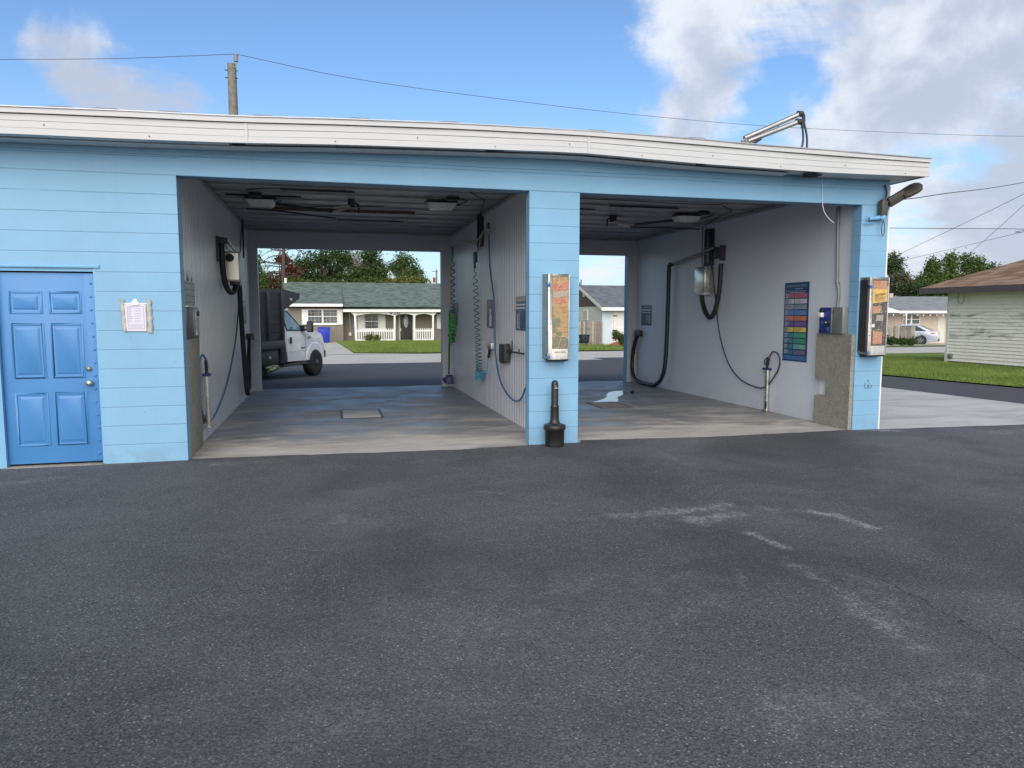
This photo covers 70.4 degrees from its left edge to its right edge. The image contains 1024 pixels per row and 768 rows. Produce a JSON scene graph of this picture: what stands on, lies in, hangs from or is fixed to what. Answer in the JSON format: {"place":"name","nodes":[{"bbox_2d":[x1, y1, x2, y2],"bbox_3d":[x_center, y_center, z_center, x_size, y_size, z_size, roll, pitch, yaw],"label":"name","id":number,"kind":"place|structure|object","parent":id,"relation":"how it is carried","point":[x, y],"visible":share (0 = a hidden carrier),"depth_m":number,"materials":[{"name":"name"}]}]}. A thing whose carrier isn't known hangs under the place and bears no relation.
{"place":"outdoors","nodes":[
{"label":"outdoors","id":0,"kind":"place"},
{"bbox_2d":[324,342,413,354],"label":"driveway","id":1,"kind":"structure","parent":0,"point":[333,348],"depth_m":38.80,"materials":[{"name":"concrete"}]},
{"bbox_2d":[317,327,329,341],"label":"wheeled bin","id":2,"kind":"object","parent":1,"relation":"on","point":[324,332],"visible":0.73,"depth_m":50.96,"materials":[{"name":"blue plastic"}]},
{"bbox_2d":[262,359,622,388],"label":"lot","id":3,"kind":"structure","parent":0,"point":[367,375],"depth_m":21.52,"materials":[{"name":"grey asphalt"}]},
{"bbox_2d":[225,53,237,114],"bbox_3d":[-6.996,-4.145,18.489,0.322,8.182,0.320,-1,6,-14],"label":"utility pole","id":4,"kind":"object","parent":3,"relation":"on","point":[231,70],"visible":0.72,"depth_m":18.09,"materials":[{"name":"brown wood"}]},
{"bbox_2d":[0,54,231,59],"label":"power line","id":5,"kind":"object","parent":4,"relation":"attached to","point":[121,58],"visible":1,"depth_m":17.53,"materials":[{"name":"black rubber"}]},
{"bbox_2d":[238,54,986,135],"bbox_3d":[12.009,-9.531,25.520,40.667,1.550,0.863,-2,6,-20],"label":"power line","id":6,"kind":"object","parent":4,"relation":"attached to","point":[585,109],"visible":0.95,"depth_m":22.14,"materials":[{"name":"black rubber"}]},
{"bbox_2d":[259,289,325,375],"bbox_3d":[-7.372,-1.308,19.618,2.540,2.530,6.540,1,6,13],"label":"dump truck","id":7,"kind":"object","parent":3,"relation":"on","point":[287,339],"visible":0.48,"depth_m":19.97,"materials":[{"name":"white metal"}]},
{"bbox_2d":[337,339,623,352],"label":"lawn","id":8,"kind":"structure","parent":0,"point":[423,350],"depth_m":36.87,"materials":[{"name":"green plant"}]},
{"bbox_2d":[363,331,381,340],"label":"shrub","id":9,"kind":"object","parent":8,"relation":"on","point":[369,337],"visible":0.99,"depth_m":52.30,"materials":[{"name":"green plant"}]},
{"bbox_2d":[579,334,589,342],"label":"wheeled bin","id":10,"kind":"object","parent":8,"relation":"on","point":[583,338],"visible":0.95,"depth_m":48.99,"materials":[{"name":"black plastic"}]},
{"bbox_2d":[579,320,601,344],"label":"board fence","id":11,"kind":"object","parent":8,"relation":"on","point":[595,332],"visible":0.56,"depth_m":50.69,"materials":[{"name":"brown wood"}]},
{"bbox_2d":[611,330,620,341],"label":"shrub","id":12,"kind":"object","parent":8,"relation":"on","point":[615,333],"visible":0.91,"depth_m":46.79,"materials":[{"name":"green plant"}]},
{"bbox_2d":[617,331,623,345],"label":"shrub","id":13,"kind":"object","parent":8,"relation":"on","point":[620,340],"visible":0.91,"depth_m":45.83,"materials":[{"name":"green plant"}]},
{"bbox_2d":[0,424,1023,767],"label":"asphalt lot","id":14,"kind":"structure","parent":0,"point":[844,598],"depth_m":3.97,"materials":[{"name":"grey asphalt"}]},
{"bbox_2d":[0,105,931,468],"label":"car wash building","id":15,"kind":"structure","parent":14,"relation":"on","point":[102,211],"depth_m":8.77,"materials":[{"name":"paint"}]},
{"bbox_2d":[120,299,153,332],"bbox_3d":[-3.961,-0.716,7.661,0.316,0.360,0.025,-1,6,-14],"label":"posted notice","id":16,"kind":"object","parent":15,"relation":"attached to","point":[136,316],"visible":1,"depth_m":7.66,"materials":[{"name":"paper"}]},
{"bbox_2d":[184,269,194,305],"bbox_3d":[-3.731,-1.110,8.396,0.012,0.410,0.615,-1,6,-14],"label":"instruction plate","id":17,"kind":"object","parent":15,"relation":"attached to","point":[189,288],"visible":0.98,"depth_m":8.36,"materials":[{"name":"metal"}]},
{"bbox_2d":[185,306,199,338],"bbox_3d":[-3.681,-0.712,8.347,0.074,0.368,0.780,-1,6,-14],"label":"coin box","id":18,"kind":"object","parent":15,"relation":"on","point":[192,322],"visible":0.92,"depth_m":8.30,"materials":[{"name":"metal"}]},
{"bbox_2d":[202,373,212,428],"bbox_3d":[-3.815,0.211,9.096,0.095,0.685,0.160,-1,6,-14],"label":"wand holder","id":19,"kind":"object","parent":15,"relation":"attached to","point":[207,415],"visible":1,"depth_m":9.05,"materials":[{"name":"metal"}]},
{"bbox_2d":[200,220,242,420],"bbox_3d":[-4.375,-1.225,11.112,0.081,3.132,4.988,-1,6,-14],"label":"hose","id":20,"kind":"object","parent":15,"relation":"attached to","point":[205,364],"visible":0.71,"depth_m":11.08,"materials":[{"name":"black plastic"}]},
{"bbox_2d":[215,236,241,294],"bbox_3d":[-4.262,-1.765,10.952,0.256,0.839,0.810,-1,6,-14],"label":"foam dispenser","id":21,"kind":"object","parent":15,"relation":"attached to","point":[229,261],"visible":1,"depth_m":11.08,"materials":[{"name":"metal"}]},
{"bbox_2d":[242,219,244,257],"bbox_3d":[-4.958,-2.679,13.386,0.032,0.714,0.112,-1,6,-14],"label":"drop pipe","id":22,"kind":"object","parent":15,"relation":"hanging from","point":[243,237],"visible":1,"depth_m":13.37,"materials":[{"name":"metal"}]},
{"bbox_2d":[243,301,246,323],"bbox_3d":[-5.103,-1.366,13.834,0.008,0.430,0.670,-1,6,-14],"label":"wall sign","id":23,"kind":"object","parent":15,"relation":"attached to","point":[244,311],"visible":0.57,"depth_m":13.87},
{"bbox_2d":[237,284,254,395],"bbox_3d":[-4.891,-0.808,13.373,0.140,1.987,1.939,-2,6,-15],"label":"foam hose","id":24,"kind":"object","parent":15,"relation":"hanging from","point":[246,368],"visible":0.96,"depth_m":12.81,"materials":[{"name":"black rubber"}]},
{"bbox_2d":[243,192,280,207],"bbox_3d":[-3.675,-2.688,10.629,0.546,0.130,0.657,-1,6,-14],"label":"canopy light","id":25,"kind":"object","parent":15,"relation":"attached to","point":[254,199],"visible":1,"depth_m":10.66,"materials":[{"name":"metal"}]},
{"bbox_2d":[246,208,335,218],"bbox_3d":[-3.606,-2.835,12.049,1.567,0.044,0.192,-5,7,-41],"label":"ceiling cable","id":26,"kind":"object","parent":15,"relation":"attached to","point":[290,212],"visible":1,"depth_m":11.91,"materials":[{"name":"black rubber"}]},
{"bbox_2d":[246,188,345,190],"bbox_3d":[-2.948,-2.648,9.859,1.344,0.010,0.126,0,6,-2],"label":"ceiling cable","id":27,"kind":"object","parent":15,"relation":"attached to","point":[291,189],"visible":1,"depth_m":9.87,"materials":[{"name":"black metal"}]},
{"bbox_2d":[275,199,359,213],"bbox_3d":[-2.946,-2.687,10.957,1.271,0.205,0.253,0,6,2],"label":"swivel boom","id":28,"kind":"object","parent":15,"relation":"attached to","point":[351,203],"visible":0.97,"depth_m":10.93,"materials":[{"name":"metal"}]},
{"bbox_2d":[309,205,383,206],"bbox_3d":[-2.837,-2.796,11.438,1.632,0.036,0.127,0,6,-4],"label":"ceiling cable","id":29,"kind":"object","parent":15,"relation":"attached to","point":[340,205],"visible":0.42,"depth_m":11.41,"materials":[{"name":"black rubber"}]},
{"bbox_2d":[424,196,466,210],"bbox_3d":[-1.007,-2.719,10.956,0.597,0.130,0.657,-1,6,-14],"label":"canopy light","id":30,"kind":"object","parent":15,"relation":"attached to","point":[449,203],"visible":1,"depth_m":10.98,"materials":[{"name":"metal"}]},
{"bbox_2d":[442,311,455,383],"bbox_3d":[-1.364,-0.787,15.628,0.271,1.570,0.297,-1,6,-14],"label":"foam brush","id":31,"kind":"object","parent":15,"relation":"hanging from","point":[447,379],"visible":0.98,"depth_m":15.63,"materials":[{"name":"black plastic"}]},
{"bbox_2d":[451,213,489,267],"bbox_3d":[-0.766,-2.565,13.350,0.134,0.930,3.620,-1,6,-14],"label":"swing boom","id":32,"kind":"object","parent":15,"relation":"attached to","point":[481,230],"visible":0.95,"depth_m":12.53,"materials":[{"name":"metal"}]},
{"bbox_2d":[448,256,455,343],"bbox_3d":[-1.253,-1.815,15.155,0.148,1.970,0.260,-1,6,-14],"label":"coil hose","id":33,"kind":"object","parent":32,"relation":"hanging from","point":[452,327],"visible":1,"depth_m":15.15,"materials":[{"name":"plastic"}]},
{"bbox_2d":[473,268,488,379],"bbox_3d":[-0.537,-1.115,12.443,0.130,2.120,1.024,-1,6,-14],"label":"coil hose","id":34,"kind":"object","parent":32,"relation":"hanging from","point":[479,374],"visible":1,"depth_m":12.70,"materials":[{"name":"plastic"}]},
{"bbox_2d":[487,229,525,401],"bbox_3d":[-0.070,-1.094,10.627,0.063,2.636,2.395,-2,6,-15],"label":"drop hose","id":35,"kind":"object","parent":32,"relation":"hanging from","point":[488,243],"visible":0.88,"depth_m":11.38,"materials":[{"name":"rubber"}]},
{"bbox_2d":[487,300,493,327],"bbox_3d":[-0.358,-1.169,12.091,0.008,0.465,0.570,-1,6,-14],"label":"wall sign","id":36,"kind":"object","parent":15,"relation":"attached to","point":[490,317],"visible":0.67,"depth_m":12.09,"materials":[{"name":"metal"}]},
{"bbox_2d":[487,342,493,357],"bbox_3d":[-0.338,-0.551,11.918,0.095,0.263,0.290,-1,6,-14],"label":"blow gun","id":37,"kind":"object","parent":15,"relation":"attached to","point":[490,346],"visible":0.87,"depth_m":11.90,"materials":[{"name":"silver plastic"}]},
{"bbox_2d":[499,344,509,362],"bbox_3d":[-0.123,-0.462,11.040,0.110,0.320,0.505,-1,6,-14],"label":"mat rack","id":38,"kind":"object","parent":15,"relation":"attached to","point":[504,355],"visible":1,"depth_m":10.84,"materials":[{"name":"black plastic"}]},
{"bbox_2d":[507,341,524,354],"bbox_3d":[0.070,-0.516,10.351,0.069,0.190,0.960,-1,6,-14],"label":"hose rail","id":39,"kind":"object","parent":15,"relation":"attached to","point":[511,351],"visible":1,"depth_m":10.51,"materials":[{"name":"black metal"}]},
{"bbox_2d":[516,296,525,330],"bbox_3d":[0.120,-0.991,10.201,0.009,0.475,0.555,-1,6,-14],"label":"wall sign","id":40,"kind":"object","parent":15,"relation":"attached to","point":[521,313],"visible":0.93,"depth_m":10.15,"materials":[{"name":"blue plastic"}]},
{"bbox_2d":[542,274,569,361],"bbox_3d":[0.526,-0.789,8.705,0.296,1.052,0.189,-1,6,-14],"label":"vending cabinet","id":41,"kind":"object","parent":15,"relation":"attached to","point":[555,312],"visible":1,"depth_m":8.65,"materials":[{"name":"metal"}]},
{"bbox_2d":[606,215,673,226],"bbox_3d":[2.285,-2.862,12.762,1.276,0.205,0.293,-1,6,-6],"label":"swivel boom","id":42,"kind":"object","parent":15,"relation":"attached to","point":[612,218],"visible":0.94,"depth_m":12.68,"materials":[{"name":"metal"}]},
{"bbox_2d":[641,305,651,325],"bbox_3d":[3.044,-1.556,16.442,0.009,0.455,0.540,-1,6,-14],"label":"wall sign","id":43,"kind":"object","parent":15,"relation":"attached to","point":[646,314],"visible":1,"depth_m":16.43,"materials":[{"name":"plastic"}]},
{"bbox_2d":[580,198,722,204],"bbox_3d":[2.127,-2.759,11.003,2.383,0.010,0.077,-2,6,-15],"label":"ceiling cable","id":44,"kind":"object","parent":15,"relation":"attached to","point":[653,202],"visible":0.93,"depth_m":10.99,"materials":[{"name":"black metal"}]},
{"bbox_2d":[630,227,699,229],"bbox_3d":[2.897,-2.959,13.793,1.364,0.055,0.133,-1,6,-7],"label":"ceiling cable","id":45,"kind":"object","parent":15,"relation":"attached to","point":[668,228],"visible":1,"depth_m":13.82,"materials":[{"name":"black rubber"}]},
{"bbox_2d":[630,246,715,386],"bbox_3d":[3.281,-1.279,15.140,0.196,2.828,3.806,-1,6,-14],"label":"foam hose","id":46,"kind":"object","parent":15,"relation":"hanging from","point":[638,333],"visible":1,"depth_m":15.27,"materials":[{"name":"rubber"}]},
{"bbox_2d":[670,211,713,222],"bbox_3d":[3.094,-2.866,12.471,0.597,0.130,0.627,-1,6,-14],"label":"canopy light","id":47,"kind":"object","parent":15,"relation":"attached to","point":[686,217],"visible":1,"depth_m":12.48,"materials":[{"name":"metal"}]},
{"bbox_2d":[702,226,714,265],"bbox_3d":[3.680,-2.579,13.661,0.077,0.801,0.385,-1,6,-14],"label":"control board","id":48,"kind":"object","parent":15,"relation":"attached to","point":[707,245],"visible":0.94,"depth_m":13.61,"materials":[{"name":"metal"}]},
{"bbox_2d":[694,245,725,319],"bbox_3d":[3.674,-1.870,13.505,0.201,1.342,0.780,-1,6,-14],"label":"foam dispenser","id":49,"kind":"object","parent":15,"relation":"attached to","point":[703,284],"visible":1,"depth_m":13.49,"materials":[{"name":"metal"}]},
{"bbox_2d":[706,228,780,388],"bbox_3d":[3.959,-1.404,12.616,0.053,2.854,2.420,-1,6,-14],"label":"hose","id":50,"kind":"object","parent":15,"relation":"hanging from","point":[767,361],"visible":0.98,"depth_m":12.83,"materials":[{"name":"black plastic"}]},
{"bbox_2d":[741,111,807,147],"bbox_3d":[3.777,-3.414,10.371,1.082,1.016,0.154,-1,6,-14],"label":"roof boom","id":51,"kind":"object","parent":15,"relation":"on","point":[757,136],"visible":0.86,"depth_m":10.33,"materials":[{"name":"metal"}]},
{"bbox_2d":[782,281,809,361],"bbox_3d":[4.373,-0.957,11.194,0.011,1.212,0.598,-1,6,-14],"label":"menu board","id":52,"kind":"object","parent":15,"relation":"attached to","point":[796,313],"visible":1,"depth_m":11.17,"materials":[{"name":"multicoloured plastic"}]},
{"bbox_2d":[817,307,848,333],"bbox_3d":[4.523,-0.898,10.234,0.191,0.367,0.480,-1,6,-14],"label":"payment meter","id":53,"kind":"object","parent":15,"relation":"attached to","point":[834,320],"visible":1,"depth_m":10.16,"materials":[{"name":"metal"}]},
{"bbox_2d":[835,206,839,306],"bbox_3d":[4.582,-1.906,10.187,0.052,1.652,0.142,-1,6,-14],"label":"conduit","id":54,"kind":"object","parent":15,"relation":"attached to","point":[837,282],"visible":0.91,"depth_m":10.19,"materials":[{"name":"metal"}]},
{"bbox_2d":[857,277,889,356],"bbox_3d":[4.879,-0.898,9.796,0.332,1.078,0.189,-1,6,-14],"label":"vending cabinet","id":55,"kind":"object","parent":15,"relation":"attached to","point":[873,316],"visible":1,"depth_m":9.74,"materials":[{"name":"metal"}]},
{"bbox_2d":[864,183,922,235],"bbox_3d":[5.085,-2.340,9.700,0.765,0.706,0.163,0,6,0],"label":"floodlight","id":56,"kind":"object","parent":15,"relation":"attached to","point":[910,190],"visible":1,"depth_m":9.66,"materials":[{"name":"grey metal"}]},
{"bbox_2d":[904,182,1023,199],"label":"power line","id":57,"kind":"object","parent":15,"relation":"attached to","point":[956,192],"visible":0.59,"depth_m":16.09,"materials":[{"name":"black rubber"}]},
{"bbox_2d":[544,380,565,447],"bbox_3d":[0.514,0.352,8.739,0.266,0.802,0.266,-1,6,-14],"label":"cigarette receptacle","id":58,"kind":"object","parent":14,"relation":"on","point":[554,428],"visible":1,"depth_m":8.68,"materials":[{"name":"black plastic"}]},
{"bbox_2d":[0,0,1023,309],"label":"sky","id":59,"kind":"structure","parent":0,"point":[935,68],"materials":[{"name":"blue"}]},
{"bbox_2d":[190,381,843,458],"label":"bay floor","id":60,"kind":"structure","parent":0,"point":[277,422],"depth_m":10.82,"materials":[{"name":"concrete"}]},
{"bbox_2d":[340,409,383,418],"bbox_3d":[-2.430,0.477,11.690,0.650,0.016,1.040,-1,6,-14],"label":"drain cover","id":61,"kind":"object","parent":60,"relation":"on","point":[361,413],"visible":0.98,"depth_m":11.64,"materials":[{"name":"metal"}]},
{"bbox_2d":[585,401,631,408],"bbox_3d":[1.694,0.373,12.775,0.580,0.017,0.840,-1,6,-14],"label":"drain cover","id":62,"kind":"object","parent":60,"relation":"on","point":[614,404],"visible":0.98,"depth_m":12.69,"materials":[{"name":"metal"}]},
{"bbox_2d":[594,391,628,401],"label":"puddle","id":63,"kind":"object","parent":60,"relation":"on","point":[612,396],"visible":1,"depth_m":14.05,"materials":[{"name":"clear liquid"}]},
{"bbox_2d":[761,368,771,411],"bbox_3d":[4.174,0.094,11.915,0.095,0.715,0.160,-1,6,-14],"label":"wand holder","id":64,"kind":"object","parent":60,"relation":"on","point":[766,391],"visible":1,"depth_m":11.88,"materials":[{"name":"metal"}]},
{"bbox_2d":[579,280,624,344],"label":"gabled house","id":65,"kind":"structure","parent":0,"point":[604,304],"depth_m":52.22,"materials":[{"name":"grey paint"}]},
{"bbox_2d":[613,311,623,341],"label":"garage door","id":66,"kind":"structure","parent":65,"relation":"in","point":[618,317],"depth_m":51.20,"materials":[{"name":"metal"}]},
{"bbox_2d":[322,347,944,363],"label":"street","id":67,"kind":"structure","parent":0,"point":[404,358],"depth_m":32.82,"materials":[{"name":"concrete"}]},
{"bbox_2d":[339,343,1023,403],"bbox_3d":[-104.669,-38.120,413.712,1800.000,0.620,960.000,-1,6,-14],"label":"ground","id":68,"kind":"structure","parent":0,"point":[882,374],"depth_m":19.16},
{"bbox_2d":[258,250,274,288],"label":"tree","id":69,"kind":"object","parent":68,"relation":"on","point":[263,280],"visible":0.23,"depth_m":61.32,"materials":[{"name":"green plant"}]},
{"bbox_2d":[265,252,305,308],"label":"tree","id":70,"kind":"object","parent":68,"relation":"on","point":[292,268],"visible":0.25,"depth_m":65.02,"materials":[{"name":"red plant"}]},
{"bbox_2d":[262,249,308,288],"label":"bare tree","id":71,"kind":"object","parent":68,"relation":"on","point":[282,273],"visible":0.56,"depth_m":63.23,"materials":[{"name":"brown plant"}]},
{"bbox_2d":[274,275,311,288],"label":"tree","id":72,"kind":"object","parent":68,"relation":"on","point":[295,280],"visible":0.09,"depth_m":62.31,"materials":[{"name":"green plant"}]},
{"bbox_2d":[288,249,338,281],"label":"tree","id":73,"kind":"object","parent":68,"relation":"on","point":[314,265],"visible":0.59,"depth_m":68.89,"materials":[{"name":"green plant"}]},
{"bbox_2d":[321,250,361,282],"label":"tree","id":74,"kind":"object","parent":68,"relation":"on","point":[344,261],"visible":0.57,"depth_m":70.79,"materials":[{"name":"green plant"}]},
{"bbox_2d":[345,250,368,268],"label":"bare tree","id":75,"kind":"object","parent":68,"relation":"on","point":[357,258],"visible":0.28,"depth_m":65.03,"materials":[{"name":"grey plant"}]},
{"bbox_2d":[282,278,440,341],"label":"bungalow","id":76,"kind":"object","parent":68,"relation":"on","point":[343,311],"visible":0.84,"depth_m":54.36,"materials":[{"name":"white"}]},
{"bbox_2d":[307,309,338,324],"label":"window","id":77,"kind":"structure","parent":76,"relation":"in","point":[318,316],"depth_m":52.54,"materials":[{"name":"grey glass"}]},
{"bbox_2d":[364,314,378,329],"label":"window","id":78,"kind":"structure","parent":76,"relation":"in","point":[371,321],"depth_m":54.30,"materials":[{"name":"grey glass"}]},
{"bbox_2d":[400,314,412,339],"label":"front door","id":79,"kind":"structure","parent":76,"relation":"in","point":[406,332],"depth_m":54.94,"materials":[{"name":"black wood"}]},
{"bbox_2d":[349,274,382,282],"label":"tree","id":80,"kind":"object","parent":68,"relation":"on","point":[358,280],"visible":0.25,"depth_m":62.16,"materials":[{"name":"green plant"}]},
{"bbox_2d":[344,250,391,282],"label":"tree","id":81,"kind":"object","parent":68,"relation":"on","point":[374,264],"visible":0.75,"depth_m":63.40,"materials":[{"name":"green plant"}]},
{"bbox_2d":[381,274,408,282],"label":"tree","id":82,"kind":"object","parent":68,"relation":"on","point":[388,280],"visible":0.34,"depth_m":62.16,"materials":[{"name":"green plant"}]},
{"bbox_2d":[383,251,425,277],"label":"tree","id":83,"kind":"object","parent":68,"relation":"on","point":[403,262],"visible":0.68,"depth_m":72.84,"materials":[{"name":"green plant"}]},
{"bbox_2d":[394,274,433,282],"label":"tree","id":84,"kind":"object","parent":68,"relation":"on","point":[417,279],"visible":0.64,"depth_m":62.06,"materials":[{"name":"green plant"}]},
{"bbox_2d":[887,249,912,295],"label":"tree","id":85,"kind":"object","parent":68,"relation":"on","point":[892,267],"visible":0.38,"depth_m":68.88,"materials":[{"name":"green plant"}]},
{"bbox_2d":[886,326,914,345],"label":"picket fence","id":86,"kind":"object","parent":68,"relation":"on","point":[901,330],"visible":0.41,"depth_m":47.25,"materials":[{"name":"white wood"}]},
{"bbox_2d":[889,268,916,295],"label":"tree","id":87,"kind":"object","parent":68,"relation":"on","point":[898,280],"visible":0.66,"depth_m":65.06,"materials":[{"name":"green plant"}]},
{"bbox_2d":[887,293,947,342],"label":"ranch house","id":88,"kind":"structure","parent":68,"relation":"on","point":[929,311],"depth_m":55.81,"materials":[{"name":"beige paint"}]},
{"bbox_2d":[902,314,919,323],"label":"window","id":89,"kind":"structure","parent":88,"relation":"in","point":[911,318],"depth_m":55.74,"materials":[{"name":"grey glass"}]},
{"bbox_2d":[901,279,947,295],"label":"tree","id":90,"kind":"object","parent":68,"relation":"on","point":[913,289],"visible":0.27,"depth_m":63.21,"materials":[{"name":"green plant"}]},
{"bbox_2d":[912,254,951,285],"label":"tree","id":91,"kind":"object","parent":68,"relation":"on","point":[932,271],"visible":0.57,"depth_m":66.93,"materials":[{"name":"green plant"}]},
{"bbox_2d":[938,249,970,279],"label":"tree","id":92,"kind":"object","parent":68,"relation":"on","point":[951,260],"visible":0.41,"depth_m":68.87,"materials":[{"name":"green plant"}]},
{"bbox_2d":[957,247,1004,275],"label":"tree","id":93,"kind":"object","parent":68,"relation":"on","point":[974,264],"visible":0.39,"depth_m":68.95,"materials":[{"name":"green plant"}]},
{"bbox_2d":[598,357,1023,403],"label":"side drive","id":94,"kind":"structure","parent":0,"point":[1001,393],"depth_m":15.59,"materials":[{"name":"concrete"}]},
{"bbox_2d":[886,345,944,346],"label":"verge","id":95,"kind":"structure","parent":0,"point":[914,345],"depth_m":44.55,"materials":[{"name":"green plant"}]},
{"bbox_2d":[886,335,899,345],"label":"hedge shrub","id":96,"kind":"object","parent":95,"relation":"on","point":[891,340],"visible":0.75,"depth_m":45.00,"materials":[{"name":"green plant"}]},
{"bbox_2d":[894,336,909,345],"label":"hedge shrub","id":97,"kind":"object","parent":95,"relation":"on","point":[903,341],"visible":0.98,"depth_m":45.04,"materials":[{"name":"green plant"}]},
{"bbox_2d":[907,336,915,345],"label":"hedge shrub","id":98,"kind":"object","parent":95,"relation":"on","point":[911,341],"visible":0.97,"depth_m":45.11,"materials":[{"name":"green plant"}]},
{"bbox_2d":[892,343,944,345],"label":"drive","id":99,"kind":"structure","parent":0,"point":[926,344],"depth_m":50.59,"materials":[{"name":"concrete"}]},
{"bbox_2d":[888,325,939,343],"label":"parked sedan","id":100,"kind":"object","parent":99,"relation":"on","point":[927,334],"visible":0.42,"depth_m":50.80,"materials":[{"name":"silver metal"}]},
{"bbox_2d":[879,387,1023,428],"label":"side apron","id":101,"kind":"object","parent":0,"point":[913,412],"visible":0.26,"depth_m":11.94,"materials":[{"name":"concrete"}]},
{"bbox_2d":[882,352,1023,386],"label":"side lawn","id":102,"kind":"structure","parent":0,"point":[939,354],"depth_m":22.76,"materials":[{"name":"green plant"}]},
{"bbox_2d":[918,260,1023,367],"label":"house","id":103,"kind":"structure","parent":102,"relation":"on","point":[985,318],"depth_m":21.96,"materials":[{"name":"paint"}]},
{"bbox_2d":[894,194,1022,256],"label":"power line","id":104,"kind":"object","parent":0,"point":[961,224],"visible":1,"depth_m":46.69,"materials":[{"name":"black rubber"}]},
{"bbox_2d":[916,228,1023,232],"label":"power line","id":105,"kind":"object","parent":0,"point":[966,228],"visible":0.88,"depth_m":30.74,"materials":[{"name":"black metal"}]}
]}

